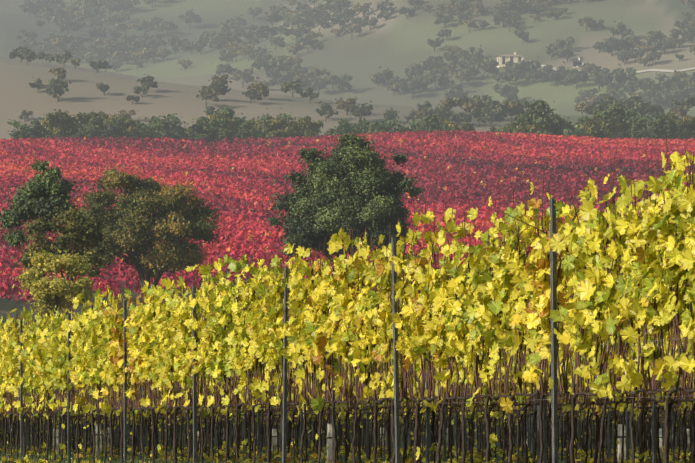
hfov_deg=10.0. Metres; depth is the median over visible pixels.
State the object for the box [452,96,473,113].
tree
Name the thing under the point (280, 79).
tree
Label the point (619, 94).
tree
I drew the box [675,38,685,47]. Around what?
tree
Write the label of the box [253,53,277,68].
tree
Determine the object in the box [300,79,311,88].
tree
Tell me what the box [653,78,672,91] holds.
tree
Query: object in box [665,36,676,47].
tree
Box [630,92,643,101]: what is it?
tree
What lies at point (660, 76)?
tree
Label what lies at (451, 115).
tree
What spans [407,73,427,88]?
tree
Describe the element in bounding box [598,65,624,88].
tree
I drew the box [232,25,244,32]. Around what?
tree
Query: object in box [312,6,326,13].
tree
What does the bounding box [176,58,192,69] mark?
tree
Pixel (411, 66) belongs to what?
tree
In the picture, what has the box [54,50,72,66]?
tree
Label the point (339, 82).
tree
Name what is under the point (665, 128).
ridge tree
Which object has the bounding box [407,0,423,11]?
tree
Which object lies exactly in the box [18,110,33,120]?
tree
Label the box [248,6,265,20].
tree
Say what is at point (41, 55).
tree
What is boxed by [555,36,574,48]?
tree
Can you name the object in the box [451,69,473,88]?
tree
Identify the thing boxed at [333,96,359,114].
tree
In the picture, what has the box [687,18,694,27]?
tree
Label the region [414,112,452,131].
ridge tree
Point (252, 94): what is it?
tree
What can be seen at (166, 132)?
ridge tree
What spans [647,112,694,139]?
ridge tree
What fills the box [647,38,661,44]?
tree
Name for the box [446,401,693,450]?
vine row
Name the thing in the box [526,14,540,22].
tree
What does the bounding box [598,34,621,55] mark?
tree
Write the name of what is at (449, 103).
tree
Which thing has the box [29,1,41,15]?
tree
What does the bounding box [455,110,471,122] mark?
tree
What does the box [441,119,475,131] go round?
ridge tree
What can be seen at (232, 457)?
litter and grass
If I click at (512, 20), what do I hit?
tree
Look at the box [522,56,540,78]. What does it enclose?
tree
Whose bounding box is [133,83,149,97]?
tree
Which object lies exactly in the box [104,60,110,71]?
tree
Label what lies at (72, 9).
tree
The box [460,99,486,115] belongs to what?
tree
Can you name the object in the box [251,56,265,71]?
tree
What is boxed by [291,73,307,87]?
tree
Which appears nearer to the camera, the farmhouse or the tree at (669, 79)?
the tree at (669, 79)
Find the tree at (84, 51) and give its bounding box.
[81,48,92,63]
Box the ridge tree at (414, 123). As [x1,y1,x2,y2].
[382,113,422,131]
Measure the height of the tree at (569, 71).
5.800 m
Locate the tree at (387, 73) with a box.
[373,67,399,90]
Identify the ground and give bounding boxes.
[0,0,694,462]
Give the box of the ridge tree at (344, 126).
[324,119,352,138]
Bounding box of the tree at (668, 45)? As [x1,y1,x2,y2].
[657,37,674,53]
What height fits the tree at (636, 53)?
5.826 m
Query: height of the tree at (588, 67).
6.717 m
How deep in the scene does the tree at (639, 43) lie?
1410.10 m
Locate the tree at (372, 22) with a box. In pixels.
[361,14,377,29]
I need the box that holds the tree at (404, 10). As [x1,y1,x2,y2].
[397,6,415,18]
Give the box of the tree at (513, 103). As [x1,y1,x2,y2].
[495,100,522,121]
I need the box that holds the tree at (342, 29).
[339,24,348,33]
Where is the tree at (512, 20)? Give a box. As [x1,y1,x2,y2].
[502,15,520,31]
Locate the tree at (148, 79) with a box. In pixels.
[137,74,157,87]
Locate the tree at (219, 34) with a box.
[214,30,229,40]
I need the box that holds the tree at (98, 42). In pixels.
[89,37,110,51]
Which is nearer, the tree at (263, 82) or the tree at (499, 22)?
the tree at (263, 82)
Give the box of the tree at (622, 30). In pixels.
[609,21,633,39]
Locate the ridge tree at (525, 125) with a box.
[516,122,534,133]
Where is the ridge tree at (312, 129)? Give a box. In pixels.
[277,115,323,137]
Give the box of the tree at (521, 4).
[510,0,530,11]
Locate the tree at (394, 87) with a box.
[383,84,399,95]
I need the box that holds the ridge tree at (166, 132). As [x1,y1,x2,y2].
[132,115,181,141]
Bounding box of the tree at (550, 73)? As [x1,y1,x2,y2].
[540,61,565,86]
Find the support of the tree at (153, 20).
on the ground
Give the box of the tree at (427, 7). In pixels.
[423,4,432,12]
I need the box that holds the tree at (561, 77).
[556,67,568,84]
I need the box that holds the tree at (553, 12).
[547,8,564,20]
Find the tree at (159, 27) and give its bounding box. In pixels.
[150,23,166,31]
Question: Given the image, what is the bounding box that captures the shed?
[572,58,584,67]
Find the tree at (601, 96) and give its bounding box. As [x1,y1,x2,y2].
[598,91,613,98]
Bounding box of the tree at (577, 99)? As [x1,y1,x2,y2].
[574,96,589,103]
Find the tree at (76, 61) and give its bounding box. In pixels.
[66,58,79,68]
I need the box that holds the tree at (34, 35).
[26,32,38,38]
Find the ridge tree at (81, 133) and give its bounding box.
[64,112,100,137]
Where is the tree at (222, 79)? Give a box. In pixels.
[211,74,231,87]
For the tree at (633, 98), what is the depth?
895.69 m
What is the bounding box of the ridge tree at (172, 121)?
[147,113,191,138]
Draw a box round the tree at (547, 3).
[540,0,553,11]
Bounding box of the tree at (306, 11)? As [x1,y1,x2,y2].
[300,7,312,17]
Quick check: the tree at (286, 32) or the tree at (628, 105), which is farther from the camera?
the tree at (286, 32)
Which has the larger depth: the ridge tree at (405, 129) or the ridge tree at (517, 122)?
the ridge tree at (405, 129)
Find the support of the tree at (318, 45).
on the ground
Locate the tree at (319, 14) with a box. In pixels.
[310,12,329,20]
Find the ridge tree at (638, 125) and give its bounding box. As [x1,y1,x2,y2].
[626,112,680,138]
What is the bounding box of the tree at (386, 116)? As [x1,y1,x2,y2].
[383,107,399,119]
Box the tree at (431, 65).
[425,61,446,73]
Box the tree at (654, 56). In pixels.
[645,50,665,65]
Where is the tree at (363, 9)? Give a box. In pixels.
[352,2,372,15]
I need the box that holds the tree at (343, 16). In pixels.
[330,12,353,25]
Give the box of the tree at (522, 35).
[513,30,528,43]
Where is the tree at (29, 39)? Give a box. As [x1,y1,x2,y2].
[22,36,38,43]
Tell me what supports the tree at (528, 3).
on the ground
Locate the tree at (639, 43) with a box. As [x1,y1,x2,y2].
[631,40,645,49]
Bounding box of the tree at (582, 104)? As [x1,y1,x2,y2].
[573,102,588,115]
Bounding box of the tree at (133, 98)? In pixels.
[126,95,139,104]
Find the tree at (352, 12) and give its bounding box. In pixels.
[342,7,355,15]
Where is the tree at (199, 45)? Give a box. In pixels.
[190,36,208,54]
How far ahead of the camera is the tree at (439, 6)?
1524.37 m
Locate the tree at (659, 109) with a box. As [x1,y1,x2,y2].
[645,102,667,116]
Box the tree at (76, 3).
[71,1,81,5]
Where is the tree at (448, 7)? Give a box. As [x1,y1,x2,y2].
[442,3,462,15]
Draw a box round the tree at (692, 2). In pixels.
[680,0,694,8]
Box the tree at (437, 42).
[427,36,443,51]
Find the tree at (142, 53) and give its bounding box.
[135,48,154,64]
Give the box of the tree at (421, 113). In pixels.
[414,109,430,121]
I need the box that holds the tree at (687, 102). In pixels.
[672,95,694,112]
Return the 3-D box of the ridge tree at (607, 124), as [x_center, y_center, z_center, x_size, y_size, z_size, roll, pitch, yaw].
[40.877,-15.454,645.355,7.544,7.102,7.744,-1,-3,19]
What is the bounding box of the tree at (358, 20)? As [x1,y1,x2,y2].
[350,16,362,24]
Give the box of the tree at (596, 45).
[592,42,604,52]
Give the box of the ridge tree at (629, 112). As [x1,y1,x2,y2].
[603,108,646,137]
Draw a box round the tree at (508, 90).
[492,83,518,100]
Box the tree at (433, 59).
[423,55,443,64]
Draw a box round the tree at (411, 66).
[405,63,422,75]
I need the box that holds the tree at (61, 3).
[53,0,65,6]
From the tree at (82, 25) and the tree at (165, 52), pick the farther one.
the tree at (82, 25)
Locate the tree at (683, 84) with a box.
[671,80,694,97]
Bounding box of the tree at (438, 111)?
[424,106,446,121]
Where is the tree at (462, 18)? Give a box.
[457,13,469,24]
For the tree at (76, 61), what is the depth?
1044.00 m
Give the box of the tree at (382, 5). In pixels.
[376,0,397,11]
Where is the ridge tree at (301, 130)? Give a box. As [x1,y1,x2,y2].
[294,126,322,134]
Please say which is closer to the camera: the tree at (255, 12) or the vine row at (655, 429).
the vine row at (655, 429)
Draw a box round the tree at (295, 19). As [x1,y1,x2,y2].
[288,13,310,26]
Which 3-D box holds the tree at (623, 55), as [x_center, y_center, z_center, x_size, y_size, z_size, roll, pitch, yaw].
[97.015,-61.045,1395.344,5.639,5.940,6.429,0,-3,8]
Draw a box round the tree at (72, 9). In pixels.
[61,4,80,15]
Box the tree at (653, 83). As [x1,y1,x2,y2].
[646,82,659,90]
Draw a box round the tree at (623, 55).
[617,50,630,64]
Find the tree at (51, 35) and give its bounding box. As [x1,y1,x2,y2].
[43,31,56,42]
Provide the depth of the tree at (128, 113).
866.28 m
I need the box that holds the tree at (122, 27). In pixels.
[115,22,137,35]
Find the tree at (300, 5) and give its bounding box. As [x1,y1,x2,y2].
[296,1,307,9]
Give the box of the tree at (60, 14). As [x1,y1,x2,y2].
[46,7,67,25]
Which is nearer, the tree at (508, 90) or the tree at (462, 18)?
the tree at (508, 90)
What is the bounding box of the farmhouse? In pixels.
[496,52,530,67]
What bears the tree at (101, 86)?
on the ground
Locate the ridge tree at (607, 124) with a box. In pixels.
[579,113,625,138]
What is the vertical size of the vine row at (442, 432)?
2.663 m
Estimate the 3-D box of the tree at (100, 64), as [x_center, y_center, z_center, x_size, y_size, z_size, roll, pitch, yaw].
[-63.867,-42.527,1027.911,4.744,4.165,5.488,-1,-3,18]
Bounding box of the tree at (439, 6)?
[433,3,444,11]
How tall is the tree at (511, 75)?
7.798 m
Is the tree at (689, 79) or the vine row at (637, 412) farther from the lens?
the tree at (689, 79)
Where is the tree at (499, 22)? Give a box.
[495,14,511,25]
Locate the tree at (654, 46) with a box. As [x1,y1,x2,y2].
[650,42,665,52]
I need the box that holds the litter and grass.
[0,435,694,462]
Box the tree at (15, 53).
[9,43,29,61]
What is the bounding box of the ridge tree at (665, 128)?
[644,113,679,138]
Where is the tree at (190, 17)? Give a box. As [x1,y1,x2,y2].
[178,9,201,27]
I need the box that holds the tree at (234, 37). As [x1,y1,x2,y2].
[222,29,241,42]
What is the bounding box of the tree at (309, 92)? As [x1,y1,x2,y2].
[299,85,318,102]
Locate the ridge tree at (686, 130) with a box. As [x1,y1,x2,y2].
[657,119,694,135]
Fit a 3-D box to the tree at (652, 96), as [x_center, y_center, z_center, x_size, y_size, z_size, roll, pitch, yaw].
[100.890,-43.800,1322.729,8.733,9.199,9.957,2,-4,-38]
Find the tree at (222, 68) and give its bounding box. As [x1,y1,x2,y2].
[212,63,234,75]
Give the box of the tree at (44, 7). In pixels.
[38,3,54,13]
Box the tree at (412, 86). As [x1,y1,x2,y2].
[399,78,423,99]
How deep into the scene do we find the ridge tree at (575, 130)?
671.55 m
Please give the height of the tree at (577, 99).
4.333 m
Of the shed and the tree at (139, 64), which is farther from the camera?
the tree at (139, 64)
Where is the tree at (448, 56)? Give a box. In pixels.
[441,52,460,64]
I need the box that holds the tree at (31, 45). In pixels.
[21,40,36,50]
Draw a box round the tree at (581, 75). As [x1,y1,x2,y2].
[564,67,589,88]
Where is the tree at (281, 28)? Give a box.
[276,24,285,33]
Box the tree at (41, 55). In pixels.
[36,51,47,59]
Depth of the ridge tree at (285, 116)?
662.77 m
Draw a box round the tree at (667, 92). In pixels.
[660,88,684,106]
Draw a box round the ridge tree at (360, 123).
[352,112,400,132]
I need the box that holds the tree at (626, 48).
[614,41,630,51]
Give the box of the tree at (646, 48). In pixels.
[638,44,652,55]
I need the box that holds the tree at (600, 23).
[592,17,604,30]
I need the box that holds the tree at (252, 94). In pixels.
[242,87,261,103]
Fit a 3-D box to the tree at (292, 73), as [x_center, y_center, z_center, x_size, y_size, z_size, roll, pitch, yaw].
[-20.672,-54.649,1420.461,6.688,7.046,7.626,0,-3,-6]
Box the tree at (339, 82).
[329,71,352,93]
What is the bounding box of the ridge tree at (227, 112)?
[208,106,253,141]
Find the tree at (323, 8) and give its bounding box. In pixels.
[318,0,335,13]
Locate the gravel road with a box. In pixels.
[541,64,694,74]
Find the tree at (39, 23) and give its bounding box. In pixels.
[34,19,44,27]
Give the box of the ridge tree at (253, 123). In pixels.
[240,117,269,138]
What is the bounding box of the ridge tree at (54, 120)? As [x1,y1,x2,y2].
[37,109,86,137]
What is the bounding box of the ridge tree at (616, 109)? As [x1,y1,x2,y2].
[593,100,647,138]
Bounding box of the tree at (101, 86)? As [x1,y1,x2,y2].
[93,82,109,95]
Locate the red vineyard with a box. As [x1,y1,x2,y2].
[0,130,694,301]
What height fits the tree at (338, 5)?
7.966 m
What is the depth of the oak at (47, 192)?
264.73 m
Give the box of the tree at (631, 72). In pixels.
[614,63,637,86]
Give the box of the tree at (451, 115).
[439,108,455,121]
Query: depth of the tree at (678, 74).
1353.98 m
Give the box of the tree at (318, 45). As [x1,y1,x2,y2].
[314,42,323,49]
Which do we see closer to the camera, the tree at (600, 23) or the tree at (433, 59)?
the tree at (433, 59)
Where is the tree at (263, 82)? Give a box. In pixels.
[254,79,267,85]
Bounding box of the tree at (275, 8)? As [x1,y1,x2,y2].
[268,4,290,22]
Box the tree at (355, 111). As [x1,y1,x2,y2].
[349,100,372,118]
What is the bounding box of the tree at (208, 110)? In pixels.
[203,102,229,117]
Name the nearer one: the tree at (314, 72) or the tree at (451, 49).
the tree at (314, 72)
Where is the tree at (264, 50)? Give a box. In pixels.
[257,46,266,53]
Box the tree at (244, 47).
[237,43,254,56]
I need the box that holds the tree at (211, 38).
[207,36,216,49]
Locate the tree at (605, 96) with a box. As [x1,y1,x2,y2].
[596,92,618,102]
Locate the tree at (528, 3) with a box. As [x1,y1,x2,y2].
[524,0,539,12]
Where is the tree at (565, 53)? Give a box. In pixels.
[555,47,573,62]
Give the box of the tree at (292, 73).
[282,70,298,81]
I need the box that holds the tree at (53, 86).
[44,74,71,101]
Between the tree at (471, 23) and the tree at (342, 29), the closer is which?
the tree at (471, 23)
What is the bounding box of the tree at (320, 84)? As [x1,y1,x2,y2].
[311,77,332,92]
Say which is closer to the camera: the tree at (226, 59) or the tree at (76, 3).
the tree at (226, 59)
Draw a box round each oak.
[0,159,95,322]
[54,161,232,303]
[256,127,432,272]
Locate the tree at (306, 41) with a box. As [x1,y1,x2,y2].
[295,37,318,51]
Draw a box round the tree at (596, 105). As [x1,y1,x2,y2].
[589,98,612,112]
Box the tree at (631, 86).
[623,78,638,93]
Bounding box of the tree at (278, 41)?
[269,35,285,49]
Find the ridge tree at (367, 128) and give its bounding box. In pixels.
[349,122,389,133]
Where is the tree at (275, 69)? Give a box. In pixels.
[266,66,282,78]
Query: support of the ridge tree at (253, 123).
on the ground
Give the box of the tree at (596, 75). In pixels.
[586,66,611,90]
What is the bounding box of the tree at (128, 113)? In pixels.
[118,109,135,116]
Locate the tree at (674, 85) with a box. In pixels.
[663,82,694,101]
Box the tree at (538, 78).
[535,71,545,82]
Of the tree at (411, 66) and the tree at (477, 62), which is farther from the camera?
the tree at (411, 66)
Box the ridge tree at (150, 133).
[124,117,164,140]
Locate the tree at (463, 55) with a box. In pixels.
[455,50,482,67]
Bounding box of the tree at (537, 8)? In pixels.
[527,0,546,14]
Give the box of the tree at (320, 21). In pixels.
[312,13,330,31]
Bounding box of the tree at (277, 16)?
[272,4,289,21]
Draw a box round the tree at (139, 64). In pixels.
[132,60,143,67]
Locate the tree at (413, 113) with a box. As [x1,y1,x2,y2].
[405,109,419,120]
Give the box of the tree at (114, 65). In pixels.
[108,58,122,71]
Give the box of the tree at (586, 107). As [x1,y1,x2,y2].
[575,104,590,116]
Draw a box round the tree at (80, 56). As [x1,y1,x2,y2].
[72,51,83,61]
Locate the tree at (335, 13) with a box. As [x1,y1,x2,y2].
[330,9,340,16]
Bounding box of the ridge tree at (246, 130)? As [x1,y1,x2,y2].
[235,120,266,140]
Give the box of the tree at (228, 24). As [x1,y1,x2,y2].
[217,19,238,36]
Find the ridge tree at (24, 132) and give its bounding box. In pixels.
[7,115,42,138]
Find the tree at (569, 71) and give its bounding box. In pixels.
[566,69,575,83]
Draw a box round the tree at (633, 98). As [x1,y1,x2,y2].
[619,93,641,104]
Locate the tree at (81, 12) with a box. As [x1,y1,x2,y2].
[74,10,86,17]
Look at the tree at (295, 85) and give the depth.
914.59 m
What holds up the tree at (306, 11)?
on the ground
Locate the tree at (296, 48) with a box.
[286,42,305,55]
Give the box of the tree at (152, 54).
[144,50,160,63]
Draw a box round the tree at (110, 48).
[97,41,117,59]
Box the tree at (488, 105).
[476,98,494,116]
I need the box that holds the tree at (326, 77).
[323,74,338,89]
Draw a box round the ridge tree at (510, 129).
[501,124,528,133]
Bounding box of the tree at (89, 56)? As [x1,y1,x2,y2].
[83,51,104,62]
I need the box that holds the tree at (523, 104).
[511,97,530,114]
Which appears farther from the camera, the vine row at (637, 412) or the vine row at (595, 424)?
the vine row at (595, 424)
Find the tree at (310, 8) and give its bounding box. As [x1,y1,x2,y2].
[305,6,317,16]
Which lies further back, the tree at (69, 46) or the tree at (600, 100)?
the tree at (69, 46)
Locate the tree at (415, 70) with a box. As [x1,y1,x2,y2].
[405,63,426,78]
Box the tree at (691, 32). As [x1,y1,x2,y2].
[682,29,694,42]
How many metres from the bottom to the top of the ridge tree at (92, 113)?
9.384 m
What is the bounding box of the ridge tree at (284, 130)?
[254,116,297,138]
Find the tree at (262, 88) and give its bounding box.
[247,81,268,96]
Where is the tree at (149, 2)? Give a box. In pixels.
[144,0,156,7]
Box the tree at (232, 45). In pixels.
[225,41,241,51]
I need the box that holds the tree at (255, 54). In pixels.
[248,49,262,59]
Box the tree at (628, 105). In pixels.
[623,101,646,116]
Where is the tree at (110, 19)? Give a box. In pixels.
[100,16,116,27]
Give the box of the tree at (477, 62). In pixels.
[470,56,498,79]
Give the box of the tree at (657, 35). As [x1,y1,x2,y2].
[647,30,666,40]
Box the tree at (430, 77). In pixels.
[421,69,450,91]
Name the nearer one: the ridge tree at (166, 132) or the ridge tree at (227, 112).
the ridge tree at (227, 112)
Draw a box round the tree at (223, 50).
[219,46,234,57]
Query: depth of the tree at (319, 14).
1589.96 m
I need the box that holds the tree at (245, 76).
[231,67,259,87]
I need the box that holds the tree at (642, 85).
[636,77,655,90]
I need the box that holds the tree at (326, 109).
[315,101,338,120]
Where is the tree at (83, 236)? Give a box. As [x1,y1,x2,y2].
[8,200,116,314]
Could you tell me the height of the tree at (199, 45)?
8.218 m
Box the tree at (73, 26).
[56,16,79,33]
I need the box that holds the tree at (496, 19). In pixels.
[491,7,513,27]
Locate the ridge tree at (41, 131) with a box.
[29,114,70,138]
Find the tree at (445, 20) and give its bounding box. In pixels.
[434,10,453,27]
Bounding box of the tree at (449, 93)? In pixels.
[443,88,467,100]
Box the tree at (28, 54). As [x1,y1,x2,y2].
[19,47,37,64]
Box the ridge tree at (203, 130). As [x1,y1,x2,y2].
[187,113,229,140]
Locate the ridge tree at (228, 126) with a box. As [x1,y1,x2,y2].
[183,112,255,146]
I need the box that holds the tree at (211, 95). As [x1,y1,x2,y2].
[194,90,220,107]
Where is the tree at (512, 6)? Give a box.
[496,0,519,10]
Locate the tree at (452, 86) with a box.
[447,83,462,91]
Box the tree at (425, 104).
[417,101,431,109]
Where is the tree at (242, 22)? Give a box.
[231,15,246,25]
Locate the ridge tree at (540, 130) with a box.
[519,114,568,135]
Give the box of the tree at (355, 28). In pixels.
[342,23,363,38]
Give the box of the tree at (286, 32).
[281,28,301,40]
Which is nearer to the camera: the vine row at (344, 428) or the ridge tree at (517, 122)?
the vine row at (344, 428)
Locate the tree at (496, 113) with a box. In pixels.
[477,106,504,126]
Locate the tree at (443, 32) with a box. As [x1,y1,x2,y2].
[436,28,455,41]
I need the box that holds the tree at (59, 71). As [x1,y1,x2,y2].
[48,66,67,79]
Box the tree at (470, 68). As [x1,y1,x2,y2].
[457,64,479,81]
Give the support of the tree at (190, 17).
on the ground
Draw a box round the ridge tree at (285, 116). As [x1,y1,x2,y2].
[258,108,296,133]
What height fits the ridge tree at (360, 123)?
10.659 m
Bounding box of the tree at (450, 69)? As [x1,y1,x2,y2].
[438,65,457,76]
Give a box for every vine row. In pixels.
[0,134,694,462]
[0,240,694,462]
[0,414,104,445]
[0,415,169,445]
[1,413,31,446]
[33,323,693,462]
[36,403,373,447]
[106,359,691,462]
[112,407,483,447]
[167,388,694,459]
[169,417,440,445]
[224,416,569,445]
[311,414,687,447]
[361,417,689,444]
[380,391,694,456]
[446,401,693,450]
[467,419,689,436]
[476,395,694,451]
[492,420,680,432]
[559,423,689,431]
[581,409,687,448]
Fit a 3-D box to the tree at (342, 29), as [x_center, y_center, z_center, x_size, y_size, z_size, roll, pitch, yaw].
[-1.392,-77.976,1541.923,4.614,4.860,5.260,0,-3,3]
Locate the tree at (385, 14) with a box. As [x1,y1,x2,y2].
[377,7,393,18]
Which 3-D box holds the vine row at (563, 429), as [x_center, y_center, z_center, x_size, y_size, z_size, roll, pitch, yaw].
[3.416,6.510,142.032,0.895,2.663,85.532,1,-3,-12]
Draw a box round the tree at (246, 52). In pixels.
[242,48,253,60]
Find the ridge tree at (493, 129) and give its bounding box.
[490,124,508,132]
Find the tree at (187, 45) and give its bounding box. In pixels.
[182,38,195,53]
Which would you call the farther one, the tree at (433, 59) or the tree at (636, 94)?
the tree at (433, 59)
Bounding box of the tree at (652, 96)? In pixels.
[641,86,667,104]
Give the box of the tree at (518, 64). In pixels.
[504,61,526,76]
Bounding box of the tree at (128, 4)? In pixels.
[122,0,140,10]
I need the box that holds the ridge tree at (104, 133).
[80,112,127,139]
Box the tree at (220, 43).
[209,35,227,49]
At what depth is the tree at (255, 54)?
1540.52 m
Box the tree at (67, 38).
[55,32,72,43]
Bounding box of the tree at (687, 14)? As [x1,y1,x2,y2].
[681,12,692,17]
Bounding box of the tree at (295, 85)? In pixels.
[280,79,302,96]
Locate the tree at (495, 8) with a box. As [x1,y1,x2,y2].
[492,5,510,14]
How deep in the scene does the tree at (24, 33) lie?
1734.96 m
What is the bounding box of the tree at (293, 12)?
[284,9,301,14]
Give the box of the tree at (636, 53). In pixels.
[630,49,644,62]
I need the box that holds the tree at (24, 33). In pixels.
[16,29,32,39]
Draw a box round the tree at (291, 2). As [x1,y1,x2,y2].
[287,0,296,8]
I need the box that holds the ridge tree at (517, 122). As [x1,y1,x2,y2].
[505,112,531,132]
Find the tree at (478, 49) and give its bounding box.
[468,45,483,54]
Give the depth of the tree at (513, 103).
880.46 m
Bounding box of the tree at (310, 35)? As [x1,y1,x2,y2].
[304,31,325,39]
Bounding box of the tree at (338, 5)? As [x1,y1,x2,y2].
[330,0,347,11]
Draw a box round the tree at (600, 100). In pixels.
[592,94,617,113]
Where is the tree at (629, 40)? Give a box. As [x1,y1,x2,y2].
[620,33,643,50]
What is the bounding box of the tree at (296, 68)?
[291,62,307,73]
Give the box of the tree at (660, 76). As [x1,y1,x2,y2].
[655,73,677,82]
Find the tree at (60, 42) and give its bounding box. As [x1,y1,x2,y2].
[46,38,66,50]
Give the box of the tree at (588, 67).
[580,63,597,80]
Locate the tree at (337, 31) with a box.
[330,28,341,37]
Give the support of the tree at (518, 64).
on the ground
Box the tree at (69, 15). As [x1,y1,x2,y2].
[63,13,85,30]
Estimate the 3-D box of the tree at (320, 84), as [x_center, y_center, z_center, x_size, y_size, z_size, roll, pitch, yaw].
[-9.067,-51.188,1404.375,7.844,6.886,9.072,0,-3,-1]
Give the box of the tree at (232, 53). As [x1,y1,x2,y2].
[226,50,243,61]
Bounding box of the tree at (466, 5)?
[450,0,470,14]
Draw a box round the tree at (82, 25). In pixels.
[65,16,85,34]
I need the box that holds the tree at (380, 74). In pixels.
[369,72,383,85]
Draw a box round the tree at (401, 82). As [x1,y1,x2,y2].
[392,77,410,94]
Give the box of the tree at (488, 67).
[477,64,498,78]
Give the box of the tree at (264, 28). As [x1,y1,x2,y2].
[255,25,277,38]
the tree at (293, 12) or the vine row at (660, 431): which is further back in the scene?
the tree at (293, 12)
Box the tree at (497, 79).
[493,73,502,82]
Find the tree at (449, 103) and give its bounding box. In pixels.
[437,96,459,110]
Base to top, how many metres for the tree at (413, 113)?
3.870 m
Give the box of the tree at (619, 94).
[607,87,626,99]
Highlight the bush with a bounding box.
[1,249,99,316]
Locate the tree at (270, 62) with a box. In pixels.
[263,51,290,71]
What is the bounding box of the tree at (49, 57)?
[44,54,54,63]
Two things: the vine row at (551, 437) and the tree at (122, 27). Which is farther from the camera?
the tree at (122, 27)
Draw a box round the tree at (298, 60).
[283,55,302,70]
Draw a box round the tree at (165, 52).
[155,48,173,60]
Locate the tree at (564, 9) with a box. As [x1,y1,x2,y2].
[560,6,568,14]
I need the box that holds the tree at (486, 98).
[472,91,491,106]
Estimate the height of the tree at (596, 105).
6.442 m
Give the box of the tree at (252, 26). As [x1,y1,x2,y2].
[248,24,258,30]
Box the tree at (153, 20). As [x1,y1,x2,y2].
[148,15,163,25]
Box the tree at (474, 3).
[469,0,482,6]
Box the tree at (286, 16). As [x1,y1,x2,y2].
[282,13,298,28]
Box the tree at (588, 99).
[583,96,597,103]
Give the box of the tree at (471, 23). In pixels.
[459,19,478,32]
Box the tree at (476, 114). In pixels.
[472,111,481,117]
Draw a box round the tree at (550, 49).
[543,43,559,59]
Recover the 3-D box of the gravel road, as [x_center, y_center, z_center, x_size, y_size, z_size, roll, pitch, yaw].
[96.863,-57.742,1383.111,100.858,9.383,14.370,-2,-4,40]
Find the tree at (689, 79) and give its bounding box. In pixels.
[677,74,693,84]
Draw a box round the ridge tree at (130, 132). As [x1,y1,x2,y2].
[105,116,141,140]
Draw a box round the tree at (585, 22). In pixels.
[577,16,596,31]
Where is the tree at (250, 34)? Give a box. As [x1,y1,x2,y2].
[241,29,254,39]
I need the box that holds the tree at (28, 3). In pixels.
[19,0,39,16]
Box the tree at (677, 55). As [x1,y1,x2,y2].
[675,53,683,59]
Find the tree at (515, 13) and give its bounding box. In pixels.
[512,11,520,18]
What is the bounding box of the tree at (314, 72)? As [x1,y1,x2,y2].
[305,67,331,79]
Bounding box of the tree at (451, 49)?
[443,45,461,54]
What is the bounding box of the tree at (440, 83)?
[436,79,454,90]
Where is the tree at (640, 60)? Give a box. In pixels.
[637,57,650,66]
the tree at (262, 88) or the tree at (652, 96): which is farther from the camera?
the tree at (652, 96)
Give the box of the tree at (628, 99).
[611,98,629,107]
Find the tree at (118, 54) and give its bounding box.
[108,51,129,62]
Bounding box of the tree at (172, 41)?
[165,36,187,54]
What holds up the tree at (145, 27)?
on the ground
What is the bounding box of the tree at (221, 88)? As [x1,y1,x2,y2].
[201,79,230,101]
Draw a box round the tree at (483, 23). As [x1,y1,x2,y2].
[475,20,489,28]
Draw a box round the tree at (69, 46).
[60,41,80,58]
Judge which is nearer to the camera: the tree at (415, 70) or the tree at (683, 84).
the tree at (683, 84)
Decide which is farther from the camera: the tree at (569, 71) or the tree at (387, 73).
the tree at (387, 73)
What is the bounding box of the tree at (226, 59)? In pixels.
[219,52,232,63]
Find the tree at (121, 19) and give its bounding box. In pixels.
[112,15,124,22]
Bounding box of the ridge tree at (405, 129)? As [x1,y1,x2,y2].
[396,127,416,132]
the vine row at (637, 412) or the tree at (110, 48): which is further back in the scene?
the tree at (110, 48)
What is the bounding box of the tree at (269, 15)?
[264,11,273,25]
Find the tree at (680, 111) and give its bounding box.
[669,105,686,118]
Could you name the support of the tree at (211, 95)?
on the ground
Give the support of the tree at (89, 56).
on the ground
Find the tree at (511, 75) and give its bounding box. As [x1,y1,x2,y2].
[499,67,526,82]
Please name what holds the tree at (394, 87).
on the ground
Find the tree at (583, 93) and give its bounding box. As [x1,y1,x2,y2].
[578,88,598,104]
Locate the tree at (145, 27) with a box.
[135,19,152,35]
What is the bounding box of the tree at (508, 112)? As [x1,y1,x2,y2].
[490,96,516,116]
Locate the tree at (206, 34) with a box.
[200,27,216,44]
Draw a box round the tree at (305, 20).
[301,14,314,28]
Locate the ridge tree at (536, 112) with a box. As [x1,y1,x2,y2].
[509,99,564,133]
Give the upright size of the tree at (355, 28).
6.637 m
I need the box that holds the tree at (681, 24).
[673,20,687,27]
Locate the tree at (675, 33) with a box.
[669,25,690,39]
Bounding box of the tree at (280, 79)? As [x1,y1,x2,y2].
[267,67,292,87]
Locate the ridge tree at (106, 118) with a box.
[87,111,132,139]
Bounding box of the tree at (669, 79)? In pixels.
[663,75,681,87]
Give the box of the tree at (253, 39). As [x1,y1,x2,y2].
[247,35,259,45]
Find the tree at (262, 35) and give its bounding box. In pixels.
[255,29,268,41]
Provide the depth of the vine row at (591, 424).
132.46 m
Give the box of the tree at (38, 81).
[29,77,46,92]
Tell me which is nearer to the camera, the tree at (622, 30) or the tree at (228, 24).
the tree at (622, 30)
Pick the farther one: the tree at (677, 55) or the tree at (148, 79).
the tree at (677, 55)
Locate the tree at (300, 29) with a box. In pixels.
[291,23,310,36]
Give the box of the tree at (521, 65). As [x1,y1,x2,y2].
[502,57,528,80]
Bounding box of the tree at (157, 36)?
[145,30,166,50]
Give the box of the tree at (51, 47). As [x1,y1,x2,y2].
[38,43,57,54]
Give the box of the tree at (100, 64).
[89,58,105,73]
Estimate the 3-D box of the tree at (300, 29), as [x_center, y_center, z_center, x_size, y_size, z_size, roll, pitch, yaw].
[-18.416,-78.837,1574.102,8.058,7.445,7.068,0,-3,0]
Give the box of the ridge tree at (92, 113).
[87,111,106,131]
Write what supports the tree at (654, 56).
on the ground
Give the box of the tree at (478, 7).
[469,2,487,16]
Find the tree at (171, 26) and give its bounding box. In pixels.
[158,20,177,33]
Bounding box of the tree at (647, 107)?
[633,101,657,117]
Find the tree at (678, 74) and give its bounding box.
[672,70,687,78]
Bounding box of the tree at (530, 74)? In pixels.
[523,67,542,83]
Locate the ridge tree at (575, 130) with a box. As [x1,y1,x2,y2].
[552,110,602,136]

